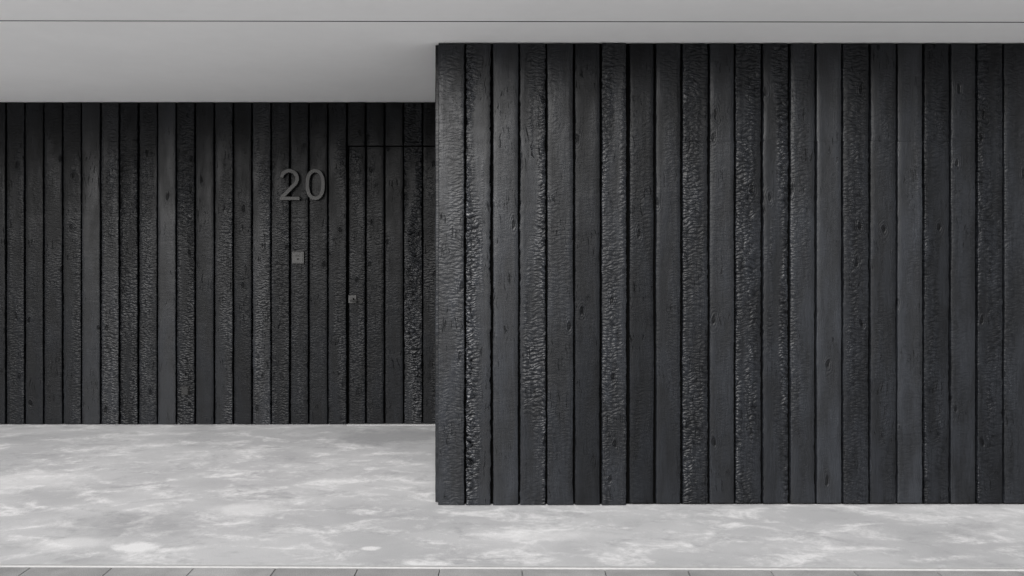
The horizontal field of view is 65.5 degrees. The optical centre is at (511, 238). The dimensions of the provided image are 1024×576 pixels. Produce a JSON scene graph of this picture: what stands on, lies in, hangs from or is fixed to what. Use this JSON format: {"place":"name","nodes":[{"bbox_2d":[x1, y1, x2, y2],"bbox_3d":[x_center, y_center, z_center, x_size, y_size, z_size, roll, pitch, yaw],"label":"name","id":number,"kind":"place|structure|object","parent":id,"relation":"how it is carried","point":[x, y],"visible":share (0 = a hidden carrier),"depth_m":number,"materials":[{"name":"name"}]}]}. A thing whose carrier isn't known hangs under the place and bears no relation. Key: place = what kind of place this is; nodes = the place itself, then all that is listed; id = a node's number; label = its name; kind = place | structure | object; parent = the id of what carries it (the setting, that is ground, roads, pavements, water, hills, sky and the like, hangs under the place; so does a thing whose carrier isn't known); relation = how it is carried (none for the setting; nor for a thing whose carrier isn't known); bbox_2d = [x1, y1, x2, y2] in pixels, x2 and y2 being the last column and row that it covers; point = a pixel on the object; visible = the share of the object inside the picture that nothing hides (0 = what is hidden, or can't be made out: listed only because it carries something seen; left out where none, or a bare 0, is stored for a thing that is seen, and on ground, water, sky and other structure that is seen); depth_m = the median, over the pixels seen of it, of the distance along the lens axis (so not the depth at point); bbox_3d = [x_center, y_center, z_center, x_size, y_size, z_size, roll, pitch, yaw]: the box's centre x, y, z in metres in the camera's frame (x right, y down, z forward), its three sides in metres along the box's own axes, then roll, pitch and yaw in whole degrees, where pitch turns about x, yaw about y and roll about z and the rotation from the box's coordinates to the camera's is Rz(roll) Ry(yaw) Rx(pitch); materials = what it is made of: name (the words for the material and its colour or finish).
{"place":"outdoors","nodes":[
{"label":"outdoors","id":0,"kind":"place"},
{"bbox_2d":[0,424,1023,567],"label":"concrete floor","id":1,"kind":"structure","parent":0,"point":[267,494],"depth_m":4.56,"materials":[{"name":"grey concrete"}]},
{"bbox_2d":[0,103,434,423],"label":"charred timber wall","id":2,"kind":"structure","parent":1,"relation":"on","point":[148,269],"depth_m":6.85,"materials":[{"name":"black wood"}]},
{"bbox_2d":[181,386,189,394],"bbox_3d":[-2.808,1.305,6.842,0.070,0.076,0.027,0,0,0],"label":"outdoor socket","id":3,"kind":"object","parent":2,"relation":"attached to","point":[185,390],"visible":1,"depth_m":6.83,"materials":[{"name":"black plastic"}]},
{"bbox_2d":[292,252,304,263],"bbox_3d":[-1.836,0.160,6.840,0.104,0.101,0.032,0,0,0],"label":"intercom","id":4,"kind":"object","parent":2,"relation":"attached to","point":[298,257],"depth_m":6.83,"materials":[{"name":"grey metal"}]},
{"bbox_2d":[279,169,325,199],"bbox_3d":[-1.794,-0.466,6.832,0.390,0.270,0.051,0,0,0],"label":"house number","id":5,"kind":"object","parent":2,"relation":"attached to","point":[307,184],"visible":1,"depth_m":6.81,"materials":[{"name":"grey metal"}]},
{"bbox_2d":[348,147,435,423],"bbox_3d":[-0.933,0.401,6.859,0.974,2.390,0.144,0,0,0],"label":"entrance door","id":6,"kind":"structure","parent":2,"relation":"attached to","point":[391,285],"depth_m":6.86,"materials":[{"name":"wood"}]},
{"bbox_2d":[347,424,434,424],"bbox_3d":[-0.930,1.597,6.851,0.974,0.006,0.040,0,0,0],"label":"door threshold","id":7,"kind":"object","parent":1,"relation":"on","point":[390,424],"depth_m":6.84,"materials":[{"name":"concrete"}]},
{"bbox_2d":[0,564,1023,573],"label":"concrete edging","id":8,"kind":"object","parent":1,"relation":"on","point":[687,568],"visible":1,"depth_m":3.88,"materials":[{"name":"grey concrete"}]},
{"bbox_2d":[435,43,1023,504],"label":"charred timber wall","id":9,"kind":"structure","parent":1,"relation":"on","point":[729,275],"depth_m":4.78,"materials":[{"name":"black wood"}]},
{"bbox_2d":[0,0,1023,102],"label":"soffit ceiling","id":10,"kind":"structure","parent":9,"relation":"on","point":[217,51],"depth_m":4.59,"materials":[{"name":"paint"}]},
{"bbox_2d":[0,567,1023,575],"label":"pavement","id":11,"kind":"structure","parent":0,"point":[27,571],"depth_m":3.83,"materials":[{"name":"concrete"}]}
]}

